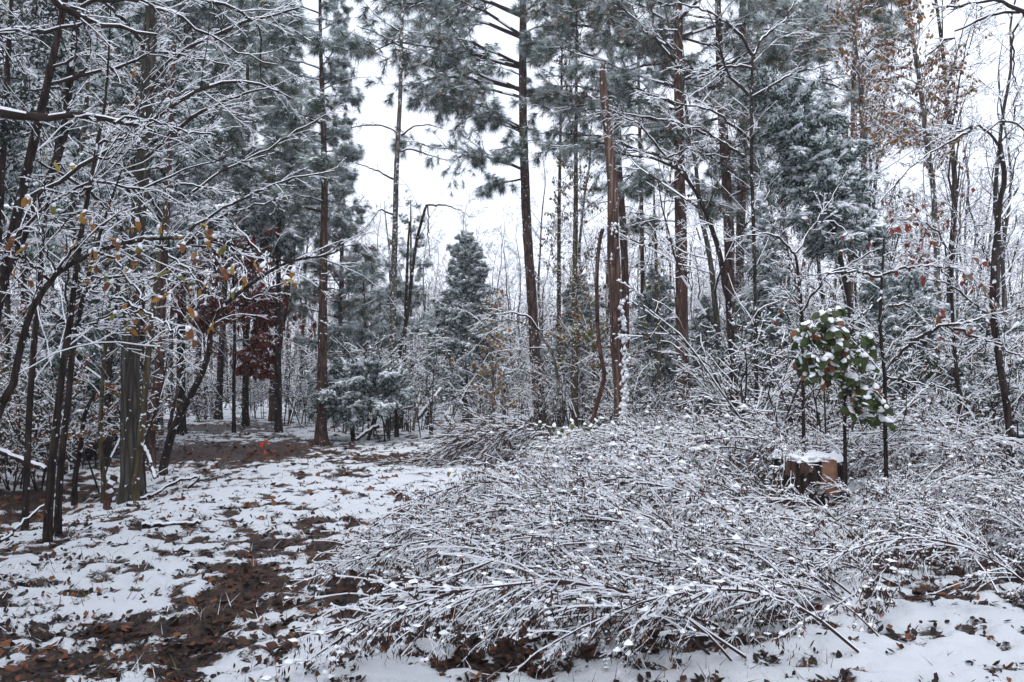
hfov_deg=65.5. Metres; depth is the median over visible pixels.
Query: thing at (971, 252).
hardwood tree
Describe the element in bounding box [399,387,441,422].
fallen log
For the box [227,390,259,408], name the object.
shrub
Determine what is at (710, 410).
shrub
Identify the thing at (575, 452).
brush clump
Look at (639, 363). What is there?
shrub
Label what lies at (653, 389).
shrub
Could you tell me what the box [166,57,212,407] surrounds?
hardwood tree
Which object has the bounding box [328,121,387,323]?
hardwood tree
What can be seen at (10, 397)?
shrub
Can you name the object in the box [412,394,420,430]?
fallen branch
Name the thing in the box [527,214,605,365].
hardwood tree
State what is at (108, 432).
shrub
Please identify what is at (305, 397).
shrub
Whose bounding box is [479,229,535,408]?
hardwood tree
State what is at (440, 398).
shrub
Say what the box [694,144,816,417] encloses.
hardwood tree
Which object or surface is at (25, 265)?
pine tree
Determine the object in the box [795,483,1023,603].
brush clump
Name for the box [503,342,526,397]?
shrub
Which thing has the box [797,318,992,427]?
shrub
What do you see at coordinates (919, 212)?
hardwood tree
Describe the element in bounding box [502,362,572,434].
shrub
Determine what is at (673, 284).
hardwood tree
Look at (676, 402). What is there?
shrub
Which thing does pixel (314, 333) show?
hardwood tree
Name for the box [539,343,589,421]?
shrub
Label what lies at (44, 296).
hardwood tree
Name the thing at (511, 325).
hardwood tree
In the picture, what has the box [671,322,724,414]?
shrub
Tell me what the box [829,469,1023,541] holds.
brush clump
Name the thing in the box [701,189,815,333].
hardwood tree
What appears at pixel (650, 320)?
cedar tree
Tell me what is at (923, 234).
hardwood tree
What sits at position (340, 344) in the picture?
shrub
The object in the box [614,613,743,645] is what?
fallen branch
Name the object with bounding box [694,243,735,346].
hardwood tree
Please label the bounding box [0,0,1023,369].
sky
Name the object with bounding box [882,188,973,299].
hardwood tree
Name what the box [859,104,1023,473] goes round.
dead tree
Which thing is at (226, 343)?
hardwood tree
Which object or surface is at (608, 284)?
hardwood tree
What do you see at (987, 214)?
hardwood tree
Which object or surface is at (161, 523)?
fallen log
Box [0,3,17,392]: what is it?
hardwood tree
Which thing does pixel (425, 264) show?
pine tree
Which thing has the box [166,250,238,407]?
hardwood tree
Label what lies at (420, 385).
shrub
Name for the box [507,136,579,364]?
hardwood tree
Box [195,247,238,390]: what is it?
hardwood tree
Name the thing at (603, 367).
hardwood tree
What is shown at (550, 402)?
shrub
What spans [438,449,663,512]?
brush clump
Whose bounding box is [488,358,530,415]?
shrub
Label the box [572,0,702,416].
pine tree
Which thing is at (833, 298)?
hardwood tree
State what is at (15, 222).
hardwood tree
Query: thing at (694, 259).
hardwood tree
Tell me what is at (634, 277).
hardwood tree
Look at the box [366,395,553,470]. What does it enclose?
brush pile
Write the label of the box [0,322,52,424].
shrub
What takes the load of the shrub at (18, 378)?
on the ground at (872, 660)
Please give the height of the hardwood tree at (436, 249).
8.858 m
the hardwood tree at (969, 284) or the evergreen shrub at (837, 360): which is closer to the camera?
the evergreen shrub at (837, 360)
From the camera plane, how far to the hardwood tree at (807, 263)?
43.46 m
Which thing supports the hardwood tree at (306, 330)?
on the ground at (872, 660)
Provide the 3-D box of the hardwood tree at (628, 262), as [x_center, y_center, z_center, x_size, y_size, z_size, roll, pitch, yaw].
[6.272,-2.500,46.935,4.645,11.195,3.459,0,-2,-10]
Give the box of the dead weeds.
[386,438,1023,643]
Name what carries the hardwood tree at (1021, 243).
on the ground at (872, 660)
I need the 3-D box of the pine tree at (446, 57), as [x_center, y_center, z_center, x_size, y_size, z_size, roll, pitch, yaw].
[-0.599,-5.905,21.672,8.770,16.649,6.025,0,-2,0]
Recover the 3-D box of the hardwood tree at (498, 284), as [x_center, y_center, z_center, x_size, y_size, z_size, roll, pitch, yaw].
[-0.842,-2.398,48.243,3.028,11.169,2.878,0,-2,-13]
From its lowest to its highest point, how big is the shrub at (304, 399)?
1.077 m
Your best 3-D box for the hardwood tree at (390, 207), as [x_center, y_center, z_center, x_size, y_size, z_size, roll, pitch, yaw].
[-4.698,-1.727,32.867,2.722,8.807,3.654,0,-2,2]
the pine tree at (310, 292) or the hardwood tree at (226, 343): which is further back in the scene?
the hardwood tree at (226, 343)
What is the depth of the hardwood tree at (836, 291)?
36.02 m
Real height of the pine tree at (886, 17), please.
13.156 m
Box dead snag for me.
[598,59,631,448]
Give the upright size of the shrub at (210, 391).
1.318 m
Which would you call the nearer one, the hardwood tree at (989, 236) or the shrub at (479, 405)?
the shrub at (479, 405)
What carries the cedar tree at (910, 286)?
on the ground at (872, 660)
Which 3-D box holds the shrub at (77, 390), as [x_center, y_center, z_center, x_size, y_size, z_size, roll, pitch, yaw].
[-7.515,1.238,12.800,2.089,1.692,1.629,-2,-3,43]
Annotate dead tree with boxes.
[382,169,475,436]
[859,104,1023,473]
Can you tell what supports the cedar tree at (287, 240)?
on the ground at (872, 660)
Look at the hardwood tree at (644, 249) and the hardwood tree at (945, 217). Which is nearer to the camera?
the hardwood tree at (945, 217)
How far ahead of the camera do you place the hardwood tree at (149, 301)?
26.45 m
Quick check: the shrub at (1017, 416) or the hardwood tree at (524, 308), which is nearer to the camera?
the shrub at (1017, 416)
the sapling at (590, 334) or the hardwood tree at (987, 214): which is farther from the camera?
the hardwood tree at (987, 214)
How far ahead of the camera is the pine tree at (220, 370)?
24.92 m
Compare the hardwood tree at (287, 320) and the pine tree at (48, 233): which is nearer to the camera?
the pine tree at (48, 233)
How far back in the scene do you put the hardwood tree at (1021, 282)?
34.60 m
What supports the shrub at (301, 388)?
on the ground at (872, 660)
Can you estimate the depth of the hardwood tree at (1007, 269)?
38.40 m
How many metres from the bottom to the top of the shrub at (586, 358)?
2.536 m
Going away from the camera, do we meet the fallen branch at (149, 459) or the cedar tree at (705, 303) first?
the fallen branch at (149, 459)
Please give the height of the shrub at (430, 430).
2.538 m
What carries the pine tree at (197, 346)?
on the ground at (872, 660)
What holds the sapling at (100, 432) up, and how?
on the ground at (872, 660)
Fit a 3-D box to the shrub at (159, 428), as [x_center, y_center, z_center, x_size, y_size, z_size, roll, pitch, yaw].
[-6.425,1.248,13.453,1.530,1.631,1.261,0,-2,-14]
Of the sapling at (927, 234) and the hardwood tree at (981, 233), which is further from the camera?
the hardwood tree at (981, 233)
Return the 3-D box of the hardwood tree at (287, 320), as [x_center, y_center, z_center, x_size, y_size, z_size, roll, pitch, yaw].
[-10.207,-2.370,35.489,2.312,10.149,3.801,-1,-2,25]
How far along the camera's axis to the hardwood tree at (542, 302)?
33.71 m
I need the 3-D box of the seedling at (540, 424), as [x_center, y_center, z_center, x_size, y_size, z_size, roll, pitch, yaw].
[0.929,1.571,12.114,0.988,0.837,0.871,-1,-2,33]
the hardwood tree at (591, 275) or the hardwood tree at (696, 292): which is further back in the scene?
the hardwood tree at (591, 275)
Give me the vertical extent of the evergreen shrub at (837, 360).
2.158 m
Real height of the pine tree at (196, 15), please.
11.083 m
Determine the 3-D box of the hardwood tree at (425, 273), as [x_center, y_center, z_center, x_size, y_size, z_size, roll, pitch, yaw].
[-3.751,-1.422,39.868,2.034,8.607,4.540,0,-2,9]
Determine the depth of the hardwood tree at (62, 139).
10.01 m
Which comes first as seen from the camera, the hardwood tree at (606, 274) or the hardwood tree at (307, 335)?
the hardwood tree at (606, 274)
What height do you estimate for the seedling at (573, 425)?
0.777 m
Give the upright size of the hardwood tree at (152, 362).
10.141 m
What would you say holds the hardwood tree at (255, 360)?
on the ground at (872, 660)
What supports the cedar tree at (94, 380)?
on the ground at (872, 660)
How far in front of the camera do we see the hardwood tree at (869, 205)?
23.12 m
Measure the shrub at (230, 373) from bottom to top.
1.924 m
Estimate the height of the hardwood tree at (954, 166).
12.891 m
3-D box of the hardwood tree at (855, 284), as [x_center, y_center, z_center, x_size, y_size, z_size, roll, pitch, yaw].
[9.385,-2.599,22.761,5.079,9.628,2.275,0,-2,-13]
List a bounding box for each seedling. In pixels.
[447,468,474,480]
[538,416,606,468]
[565,421,626,448]
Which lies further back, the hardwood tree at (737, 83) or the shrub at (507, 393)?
the shrub at (507, 393)
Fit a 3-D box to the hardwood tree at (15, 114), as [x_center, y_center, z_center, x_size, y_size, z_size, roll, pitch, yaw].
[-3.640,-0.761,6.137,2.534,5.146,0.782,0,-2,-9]
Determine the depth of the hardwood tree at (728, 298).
13.50 m
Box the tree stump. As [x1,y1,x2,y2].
[768,449,842,506]
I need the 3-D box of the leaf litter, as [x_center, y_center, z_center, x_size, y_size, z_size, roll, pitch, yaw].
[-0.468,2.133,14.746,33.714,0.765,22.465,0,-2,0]
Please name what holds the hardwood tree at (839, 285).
on the ground at (872, 660)
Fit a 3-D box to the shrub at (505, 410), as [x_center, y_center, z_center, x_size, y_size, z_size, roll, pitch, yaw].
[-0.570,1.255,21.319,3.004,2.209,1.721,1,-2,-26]
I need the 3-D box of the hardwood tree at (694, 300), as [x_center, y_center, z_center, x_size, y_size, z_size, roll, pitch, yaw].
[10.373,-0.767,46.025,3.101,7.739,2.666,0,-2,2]
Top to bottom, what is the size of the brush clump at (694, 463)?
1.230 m
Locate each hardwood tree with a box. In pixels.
[0,0,171,344]
[0,0,215,144]
[0,0,225,460]
[0,0,238,440]
[0,0,314,322]
[0,1,237,465]
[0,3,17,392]
[0,14,57,253]
[0,51,49,352]
[0,260,54,347]
[0,295,30,381]
[2,24,80,366]
[2,257,61,344]
[2,260,71,347]
[2,270,55,313]
[7,222,49,380]
[12,272,71,322]
[14,0,313,503]
[19,273,58,345]
[50,0,285,464]
[91,0,221,107]
[99,174,217,500]
[115,253,218,357]
[144,214,318,432]
[145,187,262,401]
[145,254,193,409]
[145,255,189,383]
[148,271,196,369]
[155,94,379,475]
[156,1,228,434]
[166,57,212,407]
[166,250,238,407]
[166,269,210,384]
[166,277,204,347]
[172,252,240,389]
[186,200,229,386]
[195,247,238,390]
[205,256,251,384]
[209,261,249,403]
[212,254,266,385]
[217,261,290,395]
[218,258,272,348]
[241,261,275,350]
[258,223,310,401]
[273,247,318,393]
[281,242,312,353]
[291,311,317,373]
[292,241,335,379]
[292,257,329,391]
[296,212,346,310]
[300,148,339,395]
[309,223,370,354]
[313,198,349,332]
[314,260,369,356]
[327,216,386,359]
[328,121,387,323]
[344,0,450,430]
[344,195,404,323]
[362,204,441,428]
[362,232,384,352]
[363,200,427,350]
[366,189,429,398]
[373,214,430,359]
[385,198,446,394]
[398,304,424,378]
[406,273,438,376]
[413,188,512,327]
[413,291,433,382]
[416,225,444,380]
[417,267,444,401]
[423,266,447,328]
[425,256,444,328]
[427,222,503,405]
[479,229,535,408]
[479,239,527,370]
[483,212,523,320]
[487,202,555,386]
[493,239,525,327]
[496,293,528,365]
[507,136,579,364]
[508,219,571,364]
[511,267,540,352]
[514,224,555,345]
[519,1,622,428]
[520,250,571,331]
[523,275,556,359]
[524,222,596,332]
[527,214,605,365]
[528,270,564,348]
[535,17,589,426]
[535,65,632,360]
[544,237,604,363]
[548,191,629,318]
[548,237,591,325]
[550,253,604,321]
[551,251,604,340]
[578,127,651,401]
[578,226,636,345]
[582,79,774,422]
[587,254,638,343]
[589,228,606,428]
[590,251,639,344]
[594,223,632,298]
[599,223,650,346]
[600,0,792,417]
[604,208,649,337]
[627,165,667,313]
[628,141,692,350]
[629,198,675,351]
[629,212,667,301]
[629,212,694,364]
[630,0,840,415]
[630,192,689,311]
[633,255,693,391]
[662,206,717,346]
[665,235,696,324]
[673,215,705,324]
[688,202,749,312]
[688,258,710,302]
[688,269,702,349]
[689,203,723,319]
[689,259,720,343]
[689,266,724,339]
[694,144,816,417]
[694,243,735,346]
[696,108,801,413]
[699,216,749,336]
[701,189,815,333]
[712,132,794,384]
[714,52,791,403]
[715,228,749,324]
[723,55,861,324]
[733,163,806,344]
[773,60,874,410]
[773,233,813,322]
[774,84,932,329]
[778,59,920,428]
[779,258,829,323]
[786,236,810,336]
[788,208,833,313]
[788,235,827,391]
[789,0,942,305]
[791,232,831,329]
[791,265,839,317]
[800,202,873,321]
[811,260,854,346]
[815,2,966,254]
[826,163,888,290]
[831,256,847,318]
[844,0,1020,333]
[845,8,930,288]
[855,0,992,321]
[868,168,961,305]
[870,193,961,300]
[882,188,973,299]
[896,125,982,296]
[898,195,960,315]
[899,185,943,279]
[907,120,1023,328]
[907,169,1003,325]
[910,207,986,316]
[913,178,984,294]
[920,113,1006,326]
[923,0,1023,315]
[924,0,1023,150]
[929,160,1023,316]
[943,90,1019,314]
[954,198,1001,299]
[955,24,1023,315]
[957,200,1018,307]
[961,117,1022,296]
[964,179,1023,349]
[966,205,1023,339]
[976,220,1022,322]
[977,211,1023,349]
[985,200,1023,312]
[1000,210,1023,321]
[1012,212,1023,351]
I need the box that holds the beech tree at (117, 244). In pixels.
[0,161,302,419]
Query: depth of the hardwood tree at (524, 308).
53.04 m
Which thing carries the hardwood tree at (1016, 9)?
on the ground at (872, 660)
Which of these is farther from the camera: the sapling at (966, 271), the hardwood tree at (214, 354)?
the hardwood tree at (214, 354)
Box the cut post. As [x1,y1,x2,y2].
[103,475,117,509]
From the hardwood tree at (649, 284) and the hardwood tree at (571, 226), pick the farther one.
the hardwood tree at (649, 284)
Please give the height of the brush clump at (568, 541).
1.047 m
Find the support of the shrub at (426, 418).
on the ground at (872, 660)
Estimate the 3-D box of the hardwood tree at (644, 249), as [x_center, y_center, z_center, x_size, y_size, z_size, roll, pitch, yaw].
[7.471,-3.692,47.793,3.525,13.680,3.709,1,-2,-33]
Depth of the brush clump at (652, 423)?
14.06 m
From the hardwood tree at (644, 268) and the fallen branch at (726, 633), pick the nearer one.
the fallen branch at (726, 633)
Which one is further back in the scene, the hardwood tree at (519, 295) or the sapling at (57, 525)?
the hardwood tree at (519, 295)
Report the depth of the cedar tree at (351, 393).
16.68 m
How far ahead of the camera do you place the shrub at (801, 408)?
15.23 m
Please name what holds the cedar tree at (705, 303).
on the ground at (872, 660)
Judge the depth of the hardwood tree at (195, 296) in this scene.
40.71 m
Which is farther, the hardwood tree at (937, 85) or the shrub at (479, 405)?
the shrub at (479, 405)
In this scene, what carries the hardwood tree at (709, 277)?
on the ground at (872, 660)
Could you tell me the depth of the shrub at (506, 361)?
26.01 m
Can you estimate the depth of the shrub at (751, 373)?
12.24 m
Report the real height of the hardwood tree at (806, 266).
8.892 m
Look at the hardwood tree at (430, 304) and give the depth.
36.21 m
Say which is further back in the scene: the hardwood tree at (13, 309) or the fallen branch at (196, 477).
the hardwood tree at (13, 309)
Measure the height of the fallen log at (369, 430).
0.357 m
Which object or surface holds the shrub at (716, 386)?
on the ground at (872, 660)
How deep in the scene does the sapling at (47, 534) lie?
7.28 m
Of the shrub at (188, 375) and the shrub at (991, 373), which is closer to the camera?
the shrub at (991, 373)
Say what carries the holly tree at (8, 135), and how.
on the ground at (872, 660)
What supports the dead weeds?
on the ground at (872, 660)
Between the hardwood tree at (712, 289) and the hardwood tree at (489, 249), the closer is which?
the hardwood tree at (712, 289)
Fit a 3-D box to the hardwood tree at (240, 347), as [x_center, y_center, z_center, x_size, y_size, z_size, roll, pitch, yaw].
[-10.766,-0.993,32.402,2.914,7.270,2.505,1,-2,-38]
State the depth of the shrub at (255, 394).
23.25 m
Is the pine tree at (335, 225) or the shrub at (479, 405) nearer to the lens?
the shrub at (479, 405)
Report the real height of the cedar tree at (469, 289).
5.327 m
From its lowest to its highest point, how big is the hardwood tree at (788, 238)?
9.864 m
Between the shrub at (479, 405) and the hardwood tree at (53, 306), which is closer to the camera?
the shrub at (479, 405)
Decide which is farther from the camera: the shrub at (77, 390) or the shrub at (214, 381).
the shrub at (214, 381)
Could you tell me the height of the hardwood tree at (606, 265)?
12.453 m
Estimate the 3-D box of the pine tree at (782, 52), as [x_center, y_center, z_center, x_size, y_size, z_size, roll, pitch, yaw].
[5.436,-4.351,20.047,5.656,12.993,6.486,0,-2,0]
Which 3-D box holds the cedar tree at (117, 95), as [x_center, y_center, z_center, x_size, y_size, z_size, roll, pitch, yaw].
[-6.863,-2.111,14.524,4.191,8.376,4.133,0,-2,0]
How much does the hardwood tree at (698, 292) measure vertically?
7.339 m
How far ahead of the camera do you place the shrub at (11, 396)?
14.16 m
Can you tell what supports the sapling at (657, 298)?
on the ground at (872, 660)
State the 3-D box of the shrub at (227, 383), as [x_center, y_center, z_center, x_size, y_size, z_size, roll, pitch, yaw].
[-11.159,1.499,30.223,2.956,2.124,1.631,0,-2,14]
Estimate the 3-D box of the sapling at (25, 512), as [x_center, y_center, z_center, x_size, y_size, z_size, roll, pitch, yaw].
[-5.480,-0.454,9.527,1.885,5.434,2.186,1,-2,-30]
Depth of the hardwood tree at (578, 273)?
38.18 m
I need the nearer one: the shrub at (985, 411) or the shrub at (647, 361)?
the shrub at (985, 411)
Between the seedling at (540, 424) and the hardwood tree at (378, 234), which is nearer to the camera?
the seedling at (540, 424)
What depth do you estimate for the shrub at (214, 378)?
26.22 m
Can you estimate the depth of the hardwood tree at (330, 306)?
39.59 m
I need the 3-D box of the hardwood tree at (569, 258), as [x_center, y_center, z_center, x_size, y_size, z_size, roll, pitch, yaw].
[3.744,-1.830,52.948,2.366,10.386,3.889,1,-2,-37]
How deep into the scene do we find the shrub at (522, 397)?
26.68 m
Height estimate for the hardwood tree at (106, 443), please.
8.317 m
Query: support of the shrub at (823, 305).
on the ground at (872, 660)
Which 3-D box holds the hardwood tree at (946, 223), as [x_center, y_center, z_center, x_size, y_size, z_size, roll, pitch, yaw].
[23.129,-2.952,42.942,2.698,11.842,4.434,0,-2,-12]
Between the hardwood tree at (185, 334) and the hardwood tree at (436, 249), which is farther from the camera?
the hardwood tree at (185, 334)
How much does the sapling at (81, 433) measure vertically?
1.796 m
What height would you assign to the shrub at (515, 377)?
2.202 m
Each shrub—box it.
[0,306,201,492]
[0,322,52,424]
[0,339,26,397]
[0,343,35,441]
[0,344,56,441]
[0,350,45,467]
[0,351,58,453]
[0,357,119,496]
[0,363,24,446]
[0,367,119,473]
[0,384,52,482]
[0,403,60,490]
[2,338,119,450]
[2,378,106,471]
[19,375,119,468]
[40,373,118,459]
[95,368,181,459]
[110,349,186,451]
[118,336,212,412]
[166,378,226,419]
[173,377,216,393]
[173,392,223,420]
[185,361,251,407]
[186,365,272,422]
[189,360,241,414]
[202,365,229,407]
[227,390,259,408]
[229,369,268,418]
[229,380,268,409]
[232,335,342,425]
[242,346,297,405]
[260,345,298,404]
[265,376,305,402]
[276,315,434,442]
[282,389,312,415]
[283,367,315,391]
[290,337,415,431]
[293,376,315,421]
[293,385,315,415]
[309,317,436,434]
[368,352,448,431]
[382,325,519,439]
[398,351,469,429]
[404,344,456,420]
[407,363,437,409]
[408,377,446,408]
[421,366,468,414]
[426,367,459,409]
[442,347,532,425]
[446,388,495,427]
[449,347,549,423]
[458,319,528,412]
[478,362,521,413]
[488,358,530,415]
[500,344,568,430]
[500,359,528,405]
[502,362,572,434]
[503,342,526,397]
[503,357,526,407]
[505,368,532,414]
[517,371,570,427]
[523,338,584,421]
[535,337,656,432]
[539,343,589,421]
[545,362,604,426]
[565,330,677,428]
[577,399,630,438]
[580,350,666,418]
[584,339,716,430]
[591,368,683,427]
[596,326,674,420]
[613,276,869,475]
[629,336,715,422]
[630,371,701,423]
[631,356,674,420]
[657,296,868,422]
[662,387,703,418]
[667,328,738,384]
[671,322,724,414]
[671,386,753,422]
[674,333,795,426]
[675,359,795,413]
[683,336,797,421]
[693,353,743,413]
[719,300,946,452]
[722,353,888,434]
[740,343,837,433]
[751,281,984,425]
[759,340,888,432]
[765,323,936,441]
[774,368,837,429]
[778,309,822,420]
[779,290,855,429]
[788,280,949,355]
[790,306,894,502]
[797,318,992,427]
[840,304,1023,354]
[846,324,990,399]
[867,305,1011,438]
[871,320,1023,453]
[888,341,1023,458]
[941,295,1023,384]
[943,301,1023,365]
[944,303,1023,367]
[944,339,1023,435]
[946,286,1023,370]
[960,336,1023,460]
[1007,324,1023,442]
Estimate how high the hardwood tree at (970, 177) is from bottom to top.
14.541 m
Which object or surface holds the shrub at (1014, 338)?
on the ground at (872, 660)
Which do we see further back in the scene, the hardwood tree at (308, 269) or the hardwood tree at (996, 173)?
the hardwood tree at (308, 269)
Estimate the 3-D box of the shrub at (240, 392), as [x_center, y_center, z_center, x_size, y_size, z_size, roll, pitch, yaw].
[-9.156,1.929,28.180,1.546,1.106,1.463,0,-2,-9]
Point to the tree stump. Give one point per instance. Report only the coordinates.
(831, 463)
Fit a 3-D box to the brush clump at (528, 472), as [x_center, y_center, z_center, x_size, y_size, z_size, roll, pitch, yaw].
[0.643,1.476,7.036,3.641,1.378,3.397,2,-2,-41]
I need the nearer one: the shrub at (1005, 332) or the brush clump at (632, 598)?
the brush clump at (632, 598)
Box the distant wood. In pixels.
[2,271,1023,396]
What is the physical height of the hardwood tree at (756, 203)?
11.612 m
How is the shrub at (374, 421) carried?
on the ground at (872, 660)
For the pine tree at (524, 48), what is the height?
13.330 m
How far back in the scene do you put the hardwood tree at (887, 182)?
25.27 m
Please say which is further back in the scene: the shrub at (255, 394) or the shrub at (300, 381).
the shrub at (300, 381)
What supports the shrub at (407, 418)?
on the ground at (872, 660)
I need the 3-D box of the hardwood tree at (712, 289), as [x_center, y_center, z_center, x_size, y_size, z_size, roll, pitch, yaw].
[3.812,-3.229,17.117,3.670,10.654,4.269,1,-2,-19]
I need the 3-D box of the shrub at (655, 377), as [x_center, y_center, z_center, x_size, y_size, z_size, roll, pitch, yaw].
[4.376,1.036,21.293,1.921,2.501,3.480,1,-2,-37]
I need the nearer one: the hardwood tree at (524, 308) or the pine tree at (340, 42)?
the pine tree at (340, 42)
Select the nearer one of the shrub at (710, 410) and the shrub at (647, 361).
the shrub at (710, 410)
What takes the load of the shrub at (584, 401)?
on the ground at (872, 660)
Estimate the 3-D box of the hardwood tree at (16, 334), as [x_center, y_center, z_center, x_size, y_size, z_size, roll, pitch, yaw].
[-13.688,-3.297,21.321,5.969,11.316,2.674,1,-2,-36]
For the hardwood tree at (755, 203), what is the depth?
32.27 m
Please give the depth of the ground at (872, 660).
5.54 m
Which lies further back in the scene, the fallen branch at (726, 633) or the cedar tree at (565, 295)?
the cedar tree at (565, 295)
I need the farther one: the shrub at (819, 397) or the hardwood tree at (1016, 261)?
the hardwood tree at (1016, 261)
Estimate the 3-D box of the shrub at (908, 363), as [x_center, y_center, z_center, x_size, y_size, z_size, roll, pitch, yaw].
[5.551,0.472,12.673,1.973,2.568,3.574,1,-2,-31]
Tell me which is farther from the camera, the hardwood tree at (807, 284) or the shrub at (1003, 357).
the hardwood tree at (807, 284)
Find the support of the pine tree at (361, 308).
on the ground at (872, 660)
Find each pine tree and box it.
[0,0,122,435]
[0,0,233,336]
[27,0,268,435]
[160,1,336,419]
[164,5,254,405]
[181,0,334,425]
[226,88,361,421]
[249,0,372,445]
[273,197,399,379]
[289,272,428,421]
[337,0,591,429]
[367,199,443,377]
[505,0,715,416]
[506,0,848,422]
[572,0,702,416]
[616,0,848,382]
[641,0,857,334]
[696,0,883,413]
[777,0,942,317]
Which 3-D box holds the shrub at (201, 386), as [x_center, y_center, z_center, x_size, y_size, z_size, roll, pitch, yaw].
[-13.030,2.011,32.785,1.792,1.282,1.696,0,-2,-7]
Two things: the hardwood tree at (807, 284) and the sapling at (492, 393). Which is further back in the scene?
the hardwood tree at (807, 284)
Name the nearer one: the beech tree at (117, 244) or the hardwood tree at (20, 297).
the beech tree at (117, 244)
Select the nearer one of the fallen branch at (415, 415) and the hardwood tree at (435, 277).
the fallen branch at (415, 415)
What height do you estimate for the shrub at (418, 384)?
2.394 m
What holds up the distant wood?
on the ground at (872, 660)
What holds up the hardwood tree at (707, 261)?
on the ground at (872, 660)
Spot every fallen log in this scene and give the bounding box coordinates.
[0,447,46,471]
[142,518,201,527]
[355,423,379,440]
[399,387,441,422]
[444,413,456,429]
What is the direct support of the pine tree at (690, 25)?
on the ground at (872, 660)
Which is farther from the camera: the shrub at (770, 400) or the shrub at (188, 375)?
the shrub at (188, 375)
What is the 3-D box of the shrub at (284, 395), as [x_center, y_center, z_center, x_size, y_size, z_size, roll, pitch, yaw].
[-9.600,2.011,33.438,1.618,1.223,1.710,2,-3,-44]
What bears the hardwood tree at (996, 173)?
on the ground at (872, 660)
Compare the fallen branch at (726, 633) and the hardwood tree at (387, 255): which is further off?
the hardwood tree at (387, 255)
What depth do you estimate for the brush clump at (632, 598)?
4.19 m
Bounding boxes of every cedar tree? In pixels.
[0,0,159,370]
[3,1,244,438]
[19,250,154,459]
[235,27,334,432]
[304,354,415,440]
[417,230,524,427]
[529,273,612,421]
[629,267,691,419]
[662,294,744,414]
[715,191,807,419]
[736,60,903,426]
[823,249,893,428]
[863,261,960,428]
[903,296,1023,451]
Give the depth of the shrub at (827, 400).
12.81 m
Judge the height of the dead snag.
7.582 m
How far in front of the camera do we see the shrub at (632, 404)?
15.92 m
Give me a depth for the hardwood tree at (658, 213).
39.94 m
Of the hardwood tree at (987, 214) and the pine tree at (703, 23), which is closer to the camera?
the pine tree at (703, 23)
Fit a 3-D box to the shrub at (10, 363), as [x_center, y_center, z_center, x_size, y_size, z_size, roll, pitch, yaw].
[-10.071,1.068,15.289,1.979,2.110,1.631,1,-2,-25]
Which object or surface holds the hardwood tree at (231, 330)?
on the ground at (872, 660)
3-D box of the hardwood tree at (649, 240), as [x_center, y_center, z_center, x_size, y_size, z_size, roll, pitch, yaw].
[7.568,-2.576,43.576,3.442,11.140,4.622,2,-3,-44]
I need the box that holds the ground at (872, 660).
[0,370,1023,681]
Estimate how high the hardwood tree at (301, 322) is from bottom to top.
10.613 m
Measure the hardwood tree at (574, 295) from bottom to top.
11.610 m
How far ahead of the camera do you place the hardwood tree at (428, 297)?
33.43 m
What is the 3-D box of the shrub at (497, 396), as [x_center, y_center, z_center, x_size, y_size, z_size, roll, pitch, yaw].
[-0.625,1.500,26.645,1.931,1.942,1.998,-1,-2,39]
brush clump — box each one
[260,465,784,680]
[267,452,878,681]
[294,458,623,581]
[354,429,766,578]
[433,432,823,585]
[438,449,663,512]
[510,410,748,488]
[535,410,826,503]
[550,393,720,459]
[569,430,775,521]
[596,396,865,498]
[602,492,908,671]
[731,454,1023,563]
[748,377,1023,482]
[750,460,883,508]
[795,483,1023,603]
[807,397,1023,503]
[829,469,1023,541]
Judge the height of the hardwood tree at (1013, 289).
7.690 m
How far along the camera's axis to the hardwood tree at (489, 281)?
31.00 m
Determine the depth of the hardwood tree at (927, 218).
30.36 m
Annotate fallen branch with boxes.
[0,494,54,542]
[126,475,199,505]
[143,439,156,478]
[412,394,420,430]
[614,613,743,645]
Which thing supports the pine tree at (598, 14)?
on the ground at (872, 660)
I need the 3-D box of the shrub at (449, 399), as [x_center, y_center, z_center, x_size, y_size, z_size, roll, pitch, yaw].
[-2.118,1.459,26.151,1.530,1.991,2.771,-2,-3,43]
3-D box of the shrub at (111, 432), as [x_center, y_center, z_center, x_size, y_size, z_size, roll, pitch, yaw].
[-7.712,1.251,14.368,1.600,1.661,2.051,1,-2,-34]
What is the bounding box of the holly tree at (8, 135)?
[0,0,92,260]
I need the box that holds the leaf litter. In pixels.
[0,415,1023,681]
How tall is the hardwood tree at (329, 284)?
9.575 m
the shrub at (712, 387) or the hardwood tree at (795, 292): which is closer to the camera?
the shrub at (712, 387)
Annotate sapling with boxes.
[0,0,210,542]
[0,65,141,530]
[20,108,159,535]
[46,376,120,505]
[59,216,188,502]
[408,304,559,444]
[450,287,546,422]
[550,284,635,405]
[627,161,706,419]
[718,166,891,449]
[791,208,1023,478]
[885,135,1023,433]
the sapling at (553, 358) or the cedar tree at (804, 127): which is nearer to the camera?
the cedar tree at (804, 127)
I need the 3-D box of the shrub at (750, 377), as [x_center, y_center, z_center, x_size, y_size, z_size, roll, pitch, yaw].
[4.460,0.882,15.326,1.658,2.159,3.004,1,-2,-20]
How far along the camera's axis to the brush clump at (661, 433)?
9.92 m
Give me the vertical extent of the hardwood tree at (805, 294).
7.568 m
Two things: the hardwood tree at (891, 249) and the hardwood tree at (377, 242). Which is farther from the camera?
the hardwood tree at (377, 242)

